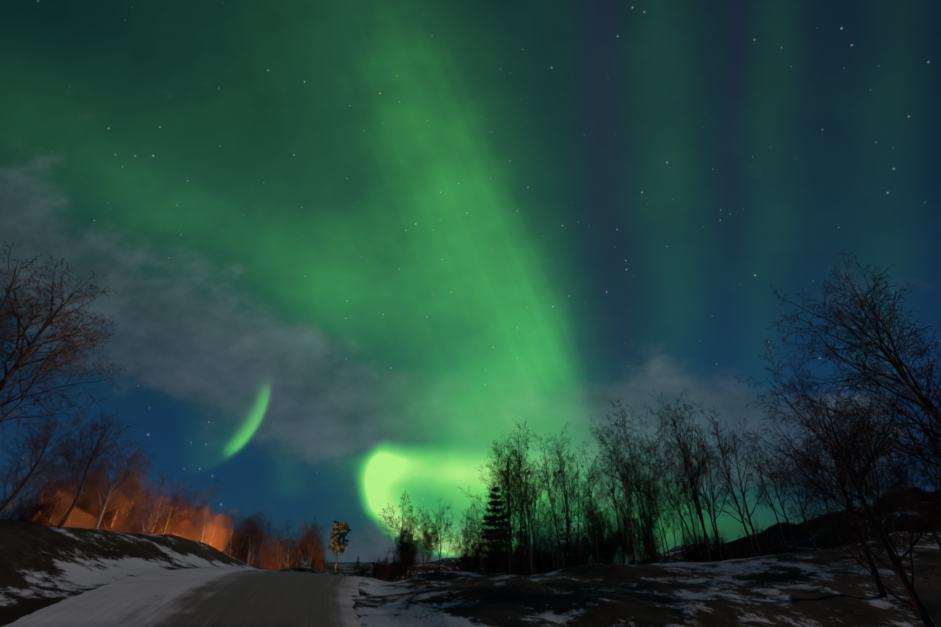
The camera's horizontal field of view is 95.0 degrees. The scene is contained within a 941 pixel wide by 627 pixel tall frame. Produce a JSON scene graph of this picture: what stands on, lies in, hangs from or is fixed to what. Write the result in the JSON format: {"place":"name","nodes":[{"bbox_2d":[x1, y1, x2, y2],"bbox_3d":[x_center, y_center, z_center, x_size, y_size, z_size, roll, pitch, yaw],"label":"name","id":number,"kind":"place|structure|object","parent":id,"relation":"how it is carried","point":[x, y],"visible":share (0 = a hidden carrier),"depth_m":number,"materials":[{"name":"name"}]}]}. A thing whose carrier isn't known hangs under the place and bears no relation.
{"place":"outdoors","nodes":[
{"label":"outdoors","id":0,"kind":"place"},
{"bbox_2d":[3,568,374,626],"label":"road","id":1,"kind":"structure","parent":0,"point":[212,597],"depth_m":6.70,"materials":[{"name":"grey asphalt"}]},
{"bbox_2d":[0,487,940,626],"bbox_3d":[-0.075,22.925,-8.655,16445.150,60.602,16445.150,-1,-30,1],"label":"ground","id":2,"kind":"structure","parent":0,"point":[806,585],"depth_m":8.48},
{"bbox_2d":[0,468,43,519],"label":"birch","id":3,"kind":"object","parent":2,"relation":"on","point":[2,499],"visible":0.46,"depth_m":25.90,"materials":[{"name":"brown plant"}]},
{"bbox_2d":[1,490,47,522],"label":"bush","id":4,"kind":"object","parent":2,"relation":"on","point":[13,519],"visible":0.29,"depth_m":20.30,"materials":[{"name":"plant"}]},
{"bbox_2d":[0,457,80,518],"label":"birch","id":5,"kind":"object","parent":2,"relation":"on","point":[39,493],"visible":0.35,"depth_m":22.69,"materials":[{"name":"brown plant"}]},
{"bbox_2d":[12,452,81,517],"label":"birch","id":6,"kind":"object","parent":2,"relation":"on","point":[40,483],"visible":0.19,"depth_m":28.94,"materials":[{"name":"brown plant"}]},
{"bbox_2d":[0,393,100,512],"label":"birch","id":7,"kind":"object","parent":2,"relation":"on","point":[44,441],"visible":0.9,"depth_m":10.34,"materials":[{"name":"brown plant"}]},
{"bbox_2d":[16,459,91,522],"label":"birch","id":8,"kind":"object","parent":2,"relation":"on","point":[55,486],"visible":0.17,"depth_m":25.43,"materials":[{"name":"brown plant"}]},
{"bbox_2d":[5,459,114,517],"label":"birch","id":9,"kind":"object","parent":2,"relation":"on","point":[51,491],"visible":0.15,"depth_m":22.95,"materials":[{"name":"brown plant"}]},
{"bbox_2d":[30,473,91,528],"bbox_3d":[-15.508,7.891,16.366,2.368,3.550,1.571,6,-31,-10],"label":"bush","id":10,"kind":"object","parent":2,"relation":"on","point":[56,521],"visible":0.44,"depth_m":16.38,"materials":[{"name":"brown plant"}]},
{"bbox_2d":[14,468,108,526],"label":"tree","id":11,"kind":"object","parent":2,"relation":"on","point":[67,502],"visible":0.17,"depth_m":20.37,"materials":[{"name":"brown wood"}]},
{"bbox_2d":[0,242,125,453],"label":"birch","id":12,"kind":"object","parent":2,"relation":"on","point":[29,345],"visible":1,"depth_m":10.07,"materials":[{"name":"brown plant"}]},
{"bbox_2d":[47,412,140,528],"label":"birch","id":13,"kind":"object","parent":2,"relation":"on","point":[97,448],"visible":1,"depth_m":10.21,"materials":[{"name":"brown plant"}]},
{"bbox_2d":[77,470,147,532],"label":"tree","id":14,"kind":"object","parent":2,"relation":"on","point":[116,519],"visible":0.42,"depth_m":20.13,"materials":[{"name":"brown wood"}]},
{"bbox_2d":[76,441,156,528],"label":"birch","id":15,"kind":"object","parent":2,"relation":"on","point":[121,475],"visible":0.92,"depth_m":12.52,"materials":[{"name":"brown plant"}]},
{"bbox_2d":[87,474,155,531],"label":"birch","id":16,"kind":"object","parent":2,"relation":"on","point":[136,505],"visible":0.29,"depth_m":21.73,"materials":[{"name":"brown plant"}]},
{"bbox_2d":[101,456,161,531],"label":"birch","id":17,"kind":"object","parent":2,"relation":"on","point":[139,493],"visible":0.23,"depth_m":27.45,"materials":[{"name":"brown plant"}]},
{"bbox_2d":[127,469,177,534],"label":"birch","id":18,"kind":"object","parent":2,"relation":"on","point":[149,516],"visible":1,"depth_m":22.12,"materials":[{"name":"brown plant"}]},
{"bbox_2d":[133,489,174,534],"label":"birch","id":19,"kind":"object","parent":2,"relation":"on","point":[155,516],"visible":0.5,"depth_m":24.26,"materials":[{"name":"brown plant"}]},
{"bbox_2d":[143,482,179,533],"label":"birch","id":20,"kind":"object","parent":2,"relation":"on","point":[162,510],"visible":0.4,"depth_m":25.77,"materials":[{"name":"brown plant"}]},
{"bbox_2d":[147,496,189,534],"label":"birch","id":21,"kind":"object","parent":2,"relation":"on","point":[168,519],"visible":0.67,"depth_m":23.81,"materials":[{"name":"brown plant"}]},
{"bbox_2d":[165,489,203,534],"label":"birch","id":22,"kind":"object","parent":2,"relation":"on","point":[187,507],"visible":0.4,"depth_m":29.27,"materials":[{"name":"brown plant"}]},
{"bbox_2d":[169,506,203,542],"bbox_3d":[-15.680,12.693,23.758,1.683,3.803,2.537,-13,-32,21],"label":"bush","id":23,"kind":"object","parent":2,"relation":"on","point":[189,534],"visible":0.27,"depth_m":23.81,"materials":[{"name":"plant"}]},
{"bbox_2d":[169,494,203,541],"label":"tree","id":24,"kind":"object","parent":2,"relation":"on","point":[189,516],"visible":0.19,"depth_m":26.59,"materials":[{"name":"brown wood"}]},
{"bbox_2d":[176,480,225,534],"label":"birch","id":25,"kind":"object","parent":2,"relation":"on","point":[200,507],"visible":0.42,"depth_m":30.29,"materials":[{"name":"brown plant"}]},
{"bbox_2d":[186,505,219,542],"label":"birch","id":26,"kind":"object","parent":2,"relation":"on","point":[208,527],"visible":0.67,"depth_m":24.35,"materials":[{"name":"brown plant"}]},
{"bbox_2d":[203,513,233,556],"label":"tree","id":27,"kind":"object","parent":2,"relation":"on","point":[213,541],"visible":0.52,"depth_m":22.30,"materials":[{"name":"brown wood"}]},
{"bbox_2d":[207,515,247,556],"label":"birch","id":28,"kind":"object","parent":2,"relation":"on","point":[226,546],"visible":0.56,"depth_m":26.60,"materials":[{"name":"brown plant"}]},
{"bbox_2d":[211,506,252,554],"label":"birch","id":29,"kind":"object","parent":2,"relation":"on","point":[231,530],"visible":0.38,"depth_m":28.01,"materials":[{"name":"brown plant"}]},
{"bbox_2d":[236,532,256,566],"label":"bush","id":30,"kind":"object","parent":2,"relation":"on","point":[246,558],"visible":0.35,"depth_m":29.66,"materials":[{"name":"plant"}]},
{"bbox_2d":[234,510,273,558],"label":"birch","id":31,"kind":"object","parent":2,"relation":"on","point":[253,530],"visible":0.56,"depth_m":31.48,"materials":[{"name":"brown plant"}]},
{"bbox_2d":[242,511,270,564],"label":"birch","id":32,"kind":"object","parent":2,"relation":"on","point":[249,540],"visible":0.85,"depth_m":29.80,"materials":[{"name":"brown plant"}]},
{"bbox_2d":[251,531,272,566],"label":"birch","id":33,"kind":"object","parent":2,"relation":"on","point":[261,545],"visible":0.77,"depth_m":27.84,"materials":[{"name":"brown plant"}]},
{"bbox_2d":[250,542,275,567],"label":"bush","id":34,"kind":"object","parent":2,"relation":"on","point":[261,564],"visible":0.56,"depth_m":26.89,"materials":[{"name":"plant"}]},
{"bbox_2d":[264,541,284,569],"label":"bush","id":35,"kind":"object","parent":2,"relation":"on","point":[275,562],"visible":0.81,"depth_m":24.26,"materials":[{"name":"plant"}]},
{"bbox_2d":[281,538,309,569],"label":"bush","id":36,"kind":"object","parent":2,"relation":"on","point":[294,564],"visible":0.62,"depth_m":27.69,"materials":[{"name":"plant"}]},
{"bbox_2d":[300,519,327,568],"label":"birch","id":37,"kind":"object","parent":2,"relation":"on","point":[311,546],"visible":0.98,"depth_m":29.03,"materials":[{"name":"brown plant"}]},
{"bbox_2d":[307,540,327,571],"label":"bush","id":38,"kind":"object","parent":2,"relation":"on","point":[313,565],"visible":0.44,"depth_m":30.00,"materials":[{"name":"plant"}]},
{"bbox_2d":[328,520,351,572],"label":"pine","id":39,"kind":"object","parent":2,"relation":"on","point":[342,526],"visible":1,"depth_m":27.44,"materials":[{"name":"green plant"}]},
{"bbox_2d":[374,550,395,581],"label":"bush","id":40,"kind":"object","parent":2,"relation":"on","point":[383,572],"visible":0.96,"depth_m":20.95,"materials":[{"name":"plant"}]},
{"bbox_2d":[378,491,425,580],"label":"tree","id":41,"kind":"object","parent":2,"relation":"on","point":[404,544],"visible":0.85,"depth_m":27.92,"materials":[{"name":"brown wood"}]},
{"bbox_2d":[388,523,426,578],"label":"tree","id":42,"kind":"object","parent":2,"relation":"on","point":[413,570],"visible":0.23,"depth_m":36.99,"materials":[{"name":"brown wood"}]},
{"bbox_2d":[418,523,435,572],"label":"birch","id":43,"kind":"object","parent":2,"relation":"on","point":[425,542],"visible":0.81,"depth_m":36.91,"materials":[{"name":"black plant"}]},
{"bbox_2d":[415,507,444,562],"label":"sapling","id":44,"kind":"object","parent":2,"relation":"on","point":[430,542],"visible":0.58,"depth_m":51.49,"materials":[{"name":"plant"}]},
{"bbox_2d":[428,497,459,570],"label":"birch","id":45,"kind":"object","parent":2,"relation":"on","point":[440,533],"visible":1,"depth_m":25.22,"materials":[{"name":"black plant"}]},
{"bbox_2d":[444,507,484,572],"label":"sapling","id":46,"kind":"object","parent":2,"relation":"on","point":[465,560],"visible":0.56,"depth_m":32.66,"materials":[{"name":"plant"}]},
{"bbox_2d":[464,499,495,572],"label":"birch","id":47,"kind":"object","parent":2,"relation":"on","point":[478,524],"visible":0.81,"depth_m":23.90,"materials":[{"name":"black plant"}]},
{"bbox_2d":[468,524,496,568],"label":"birch","id":48,"kind":"object","parent":2,"relation":"on","point":[481,544],"visible":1,"depth_m":15.86,"materials":[{"name":"black plant"}]},
{"bbox_2d":[458,443,529,573],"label":"birch","id":49,"kind":"object","parent":2,"relation":"on","point":[507,483],"visible":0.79,"depth_m":24.37,"materials":[{"name":"black plant"}]},
{"bbox_2d":[474,488,516,573],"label":"spruce","id":50,"kind":"object","parent":2,"relation":"on","point":[497,524],"visible":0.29,"depth_m":33.55,"materials":[{"name":"plant"}]},
{"bbox_2d":[472,518,521,573],"bbox_3d":[1.405,13.133,23.256,2.812,4.245,2.092,-4,-30,7],"label":"bush","id":51,"kind":"object","parent":2,"relation":"on","point":[497,566],"visible":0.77,"depth_m":23.09,"materials":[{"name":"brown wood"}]},
{"bbox_2d":[489,455,523,570],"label":"birch","id":52,"kind":"object","parent":2,"relation":"on","point":[502,528],"visible":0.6,"depth_m":23.83,"materials":[{"name":"black plant"}]},
{"bbox_2d":[486,437,528,573],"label":"birch","id":53,"kind":"object","parent":2,"relation":"on","point":[498,475],"visible":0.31,"depth_m":27.35,"materials":[{"name":"black plant"}]},
{"bbox_2d":[506,517,539,574],"bbox_3d":[3.332,15.168,26.896,2.598,4.857,2.184,-11,-32,18],"label":"bush","id":54,"kind":"object","parent":2,"relation":"on","point":[515,546],"visible":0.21,"depth_m":27.08,"materials":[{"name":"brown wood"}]},
{"bbox_2d":[499,441,548,574],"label":"birch","id":55,"kind":"object","parent":2,"relation":"on","point":[517,476],"visible":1,"depth_m":16.53,"materials":[{"name":"black plant"}]},
{"bbox_2d":[481,419,575,574],"bbox_3d":[3.102,11.208,25.276,5.640,9.622,5.961,17,-34,-27],"label":"birch","id":56,"kind":"object","parent":2,"relation":"on","point":[524,521],"visible":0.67,"depth_m":25.31,"materials":[{"name":"black plant"}]},
{"bbox_2d":[514,540,543,575],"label":"bush","id":57,"kind":"object","parent":2,"relation":"on","point":[523,571],"visible":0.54,"depth_m":22.30,"materials":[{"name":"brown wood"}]},
{"bbox_2d":[519,518,549,574],"bbox_3d":[4.452,16.892,30.130,2.673,5.233,2.492,3,-30,-6],"label":"bush","id":58,"kind":"object","parent":2,"relation":"on","point":[539,567],"visible":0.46,"depth_m":29.86,"materials":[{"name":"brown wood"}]},
{"bbox_2d":[497,436,571,559],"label":"birch","id":59,"kind":"object","parent":2,"relation":"on","point":[529,505],"visible":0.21,"depth_m":29.26,"materials":[{"name":"black plant"}]},
{"bbox_2d":[521,494,563,572],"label":"birch","id":60,"kind":"object","parent":2,"relation":"on","point":[552,529],"visible":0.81,"depth_m":19.73,"materials":[{"name":"black plant"}]},
{"bbox_2d":[510,433,575,568],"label":"birch","id":61,"kind":"object","parent":2,"relation":"on","point":[549,495],"visible":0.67,"depth_m":20.39,"materials":[{"name":"black plant"}]},
{"bbox_2d":[536,520,563,573],"bbox_3d":[4.545,14.092,24.939,2.039,3.992,1.901,25,-38,-36],"label":"bush","id":62,"kind":"object","parent":2,"relation":"on","point":[556,557],"visible":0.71,"depth_m":24.91,"materials":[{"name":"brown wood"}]},
{"bbox_2d":[536,450,596,566],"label":"birch","id":63,"kind":"object","parent":2,"relation":"on","point":[567,541],"visible":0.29,"depth_m":35.08,"materials":[{"name":"black plant"}]},
{"bbox_2d":[547,499,587,568],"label":"sapling","id":64,"kind":"object","parent":2,"relation":"on","point":[565,553],"visible":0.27,"depth_m":35.83,"materials":[{"name":"plant"}]},
{"bbox_2d":[535,422,612,565],"bbox_3d":[4.588,8.055,18.899,2.271,6.766,3.741,18,-35,-28],"label":"birch","id":65,"kind":"object","parent":2,"relation":"on","point":[574,500],"visible":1,"depth_m":19.23,"materials":[{"name":"black plant"}]},
{"bbox_2d":[569,532,590,566],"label":"bush","id":66,"kind":"object","parent":2,"relation":"on","point":[579,561],"visible":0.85,"depth_m":17.65,"materials":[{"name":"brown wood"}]},
{"bbox_2d":[574,499,604,562],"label":"sapling","id":67,"kind":"object","parent":2,"relation":"on","point":[583,536],"visible":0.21,"depth_m":34.90,"materials":[{"name":"plant"}]},
{"bbox_2d":[568,451,613,563],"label":"birch","id":68,"kind":"object","parent":2,"relation":"on","point":[594,531],"visible":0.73,"depth_m":25.30,"materials":[{"name":"black plant"}]},
{"bbox_2d":[580,503,616,562],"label":"sapling","id":69,"kind":"object","parent":2,"relation":"on","point":[604,534],"visible":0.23,"depth_m":34.54,"materials":[{"name":"plant"}]},
{"bbox_2d":[581,501,632,563],"bbox_3d":[9.379,15.650,29.542,3.788,5.718,2.818,-5,-30,9],"label":"bush","id":70,"kind":"object","parent":2,"relation":"on","point":[609,559],"visible":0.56,"depth_m":29.36,"materials":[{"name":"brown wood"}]},
{"bbox_2d":[587,440,636,563],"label":"birch","id":71,"kind":"object","parent":2,"relation":"on","point":[611,489],"visible":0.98,"depth_m":18.41,"materials":[{"name":"black plant"}]},
{"bbox_2d":[597,499,639,564],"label":"sapling","id":72,"kind":"object","parent":2,"relation":"on","point":[622,542],"visible":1,"depth_m":16.91,"materials":[{"name":"black plant"}]},
{"bbox_2d":[594,409,665,564],"bbox_3d":[9.714,11.193,26.765,4.749,10.744,4.373,-13,-32,21],"label":"birch","id":73,"kind":"object","parent":2,"relation":"on","point":[627,504],"visible":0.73,"depth_m":26.92,"materials":[{"name":"black plant"}]},
{"bbox_2d":[602,442,658,564],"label":"birch","id":74,"kind":"object","parent":2,"relation":"on","point":[627,488],"visible":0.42,"depth_m":32.02,"materials":[{"name":"black plant"}]},
{"bbox_2d":[613,499,649,563],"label":"sapling","id":75,"kind":"object","parent":2,"relation":"on","point":[640,547],"visible":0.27,"depth_m":33.52,"materials":[{"name":"plant"}]},
{"bbox_2d":[618,442,662,557],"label":"birch","id":76,"kind":"object","parent":2,"relation":"on","point":[638,491],"visible":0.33,"depth_m":34.24,"materials":[{"name":"black plant"}]},
{"bbox_2d":[624,499,664,563],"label":"sapling","id":77,"kind":"object","parent":2,"relation":"on","point":[644,529],"visible":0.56,"depth_m":29.89,"materials":[{"name":"plant"}]},
{"bbox_2d":[619,473,671,562],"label":"birch","id":78,"kind":"object","parent":2,"relation":"on","point":[648,505],"visible":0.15,"depth_m":33.96,"materials":[{"name":"black plant"}]},
{"bbox_2d":[588,398,704,561],"bbox_3d":[12.195,12.416,31.260,7.315,12.479,7.731,-6,-31,10],"label":"birch","id":79,"kind":"object","parent":2,"relation":"on","point":[637,478],"visible":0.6,"depth_m":30.99,"materials":[{"name":"black plant"}]},
{"bbox_2d":[636,531,666,564],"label":"bush","id":80,"kind":"object","parent":2,"relation":"on","point":[651,559],"visible":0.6,"depth_m":24.38,"materials":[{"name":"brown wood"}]},
{"bbox_2d":[634,471,676,563],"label":"birch","id":81,"kind":"object","parent":2,"relation":"on","point":[662,535],"visible":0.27,"depth_m":31.34,"materials":[{"name":"black plant"}]},
{"bbox_2d":[624,458,693,562],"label":"birch","id":82,"kind":"object","parent":2,"relation":"on","point":[656,513],"visible":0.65,"depth_m":30.04,"materials":[{"name":"black plant"}]},
{"bbox_2d":[625,389,715,561],"bbox_3d":[7.051,5.460,14.979,3.311,5.989,2.010,-1,-30,2],"label":"birch","id":83,"kind":"object","parent":2,"relation":"on","point":[689,454],"visible":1,"depth_m":15.05,"materials":[{"name":"black plant"}]},
{"bbox_2d":[655,454,693,560],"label":"birch","id":84,"kind":"object","parent":2,"relation":"on","point":[677,499],"visible":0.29,"depth_m":33.31,"materials":[{"name":"black plant"}]},
{"bbox_2d":[665,446,710,547],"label":"birch","id":85,"kind":"object","parent":2,"relation":"on","point":[689,508],"visible":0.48,"depth_m":31.82,"materials":[{"name":"black plant"}]},
{"bbox_2d":[677,514,706,562],"bbox_3d":[14.081,14.588,27.136,2.020,3.776,1.698,-14,-33,23],"label":"bush","id":86,"kind":"object","parent":2,"relation":"on","point":[692,556],"visible":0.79,"depth_m":27.17,"materials":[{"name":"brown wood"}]},
{"bbox_2d":[645,387,748,561],"bbox_3d":[15.932,10.976,29.390,4.192,12.491,6.906,14,-33,-23],"label":"birch","id":87,"kind":"object","parent":2,"relation":"on","point":[713,508],"visible":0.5,"depth_m":30.08,"materials":[{"name":"black plant"}]},
{"bbox_2d":[678,430,722,560],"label":"birch","id":88,"kind":"object","parent":2,"relation":"on","point":[706,499],"visible":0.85,"depth_m":15.23,"materials":[{"name":"black plant"}]},
{"bbox_2d":[691,527,711,561],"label":"bush","id":89,"kind":"object","parent":2,"relation":"on","point":[702,549],"visible":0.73,"depth_m":15.82,"materials":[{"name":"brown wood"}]},
{"bbox_2d":[673,401,754,554],"bbox_3d":[11.915,8.531,21.156,3.995,8.396,2.700,-8,-31,14],"label":"birch","id":90,"kind":"object","parent":2,"relation":"on","point":[726,452],"visible":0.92,"depth_m":21.15,"materials":[{"name":"black plant"}]},
{"bbox_2d":[703,530,727,561],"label":"bush","id":91,"kind":"object","parent":2,"relation":"on","point":[714,557],"visible":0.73,"depth_m":16.33,"materials":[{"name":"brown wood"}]},
{"bbox_2d":[702,522,731,560],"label":"bush","id":92,"kind":"object","parent":2,"relation":"on","point":[727,553],"visible":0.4,"depth_m":24.07,"materials":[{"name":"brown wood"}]},
{"bbox_2d":[722,528,756,559],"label":"bush","id":93,"kind":"object","parent":2,"relation":"on","point":[743,549],"visible":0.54,"depth_m":18.51,"materials":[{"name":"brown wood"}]},
{"bbox_2d":[705,418,779,555],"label":"birch","id":94,"kind":"object","parent":2,"relation":"on","point":[749,523],"visible":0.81,"depth_m":21.94,"materials":[{"name":"black plant"}]},
{"bbox_2d":[750,519,772,554],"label":"bush","id":95,"kind":"object","parent":2,"relation":"on","point":[761,542],"visible":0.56,"depth_m":26.89,"materials":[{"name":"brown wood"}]},
{"bbox_2d":[742,431,784,544],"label":"birch","id":96,"kind":"object","parent":2,"relation":"on","point":[773,509],"visible":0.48,"depth_m":30.30,"materials":[{"name":"black plant"}]},
{"bbox_2d":[742,434,799,552],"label":"birch","id":97,"kind":"object","parent":2,"relation":"on","point":[767,460],"visible":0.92,"depth_m":17.08,"materials":[{"name":"black plant"}]},
{"bbox_2d":[763,447,829,550],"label":"birch","id":98,"kind":"object","parent":2,"relation":"on","point":[802,510],"visible":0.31,"depth_m":19.39,"materials":[{"name":"black plant"}]},
{"bbox_2d":[792,426,841,545],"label":"birch","id":99,"kind":"object","parent":2,"relation":"on","point":[810,476],"visible":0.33,"depth_m":15.80,"materials":[{"name":"black plant"}]},
{"bbox_2d":[736,354,940,626],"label":"birch","id":100,"kind":"object","parent":2,"relation":"on","point":[920,608],"visible":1,"depth_m":5.66,"materials":[{"name":"brown plant"}]},
{"bbox_2d":[759,378,922,596],"bbox_3d":[8.228,3.859,9.455,2.829,4.404,3.354,-11,-32,18],"label":"birch","id":101,"kind":"object","parent":2,"relation":"on","point":[882,591],"visible":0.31,"depth_m":9.52,"materials":[{"name":"brown plant"}]},
{"bbox_2d":[754,250,940,517],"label":"birch","id":102,"kind":"object","parent":2,"relation":"on","point":[891,359],"visible":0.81,"depth_m":7.14,"materials":[{"name":"brown plant"}]},
{"bbox_2d":[841,427,892,545],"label":"birch","id":103,"kind":"object","parent":2,"relation":"on","point":[873,490],"visible":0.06,"depth_m":14.01,"materials":[{"name":"black plant"}]},
{"bbox_2d":[806,339,940,545],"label":"birch","id":104,"kind":"object","parent":2,"relation":"on","point":[925,430],"visible":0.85,"depth_m":6.06,"materials":[{"name":"brown plant"}]},
{"bbox_2d":[852,448,916,530],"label":"birch","id":105,"kind":"object","parent":2,"relation":"on","point":[892,486],"visible":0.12,"depth_m":17.88,"materials":[{"name":"brown plant"}]},
{"bbox_2d":[862,441,940,550],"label":"birch","id":106,"kind":"object","parent":2,"relation":"on","point":[902,487],"visible":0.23,"depth_m":12.94,"materials":[{"name":"plant"}]},
{"bbox_2d":[884,430,940,495],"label":"birch","id":107,"kind":"object","parent":2,"relation":"on","point":[921,470],"visible":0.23,"depth_m":14.01,"materials":[{"name":"brown plant"}]},
{"bbox_2d":[0,0,940,562],"label":"sky","id":108,"kind":"structure","parent":0,"point":[347,248],"materials":[{"name":"green"}]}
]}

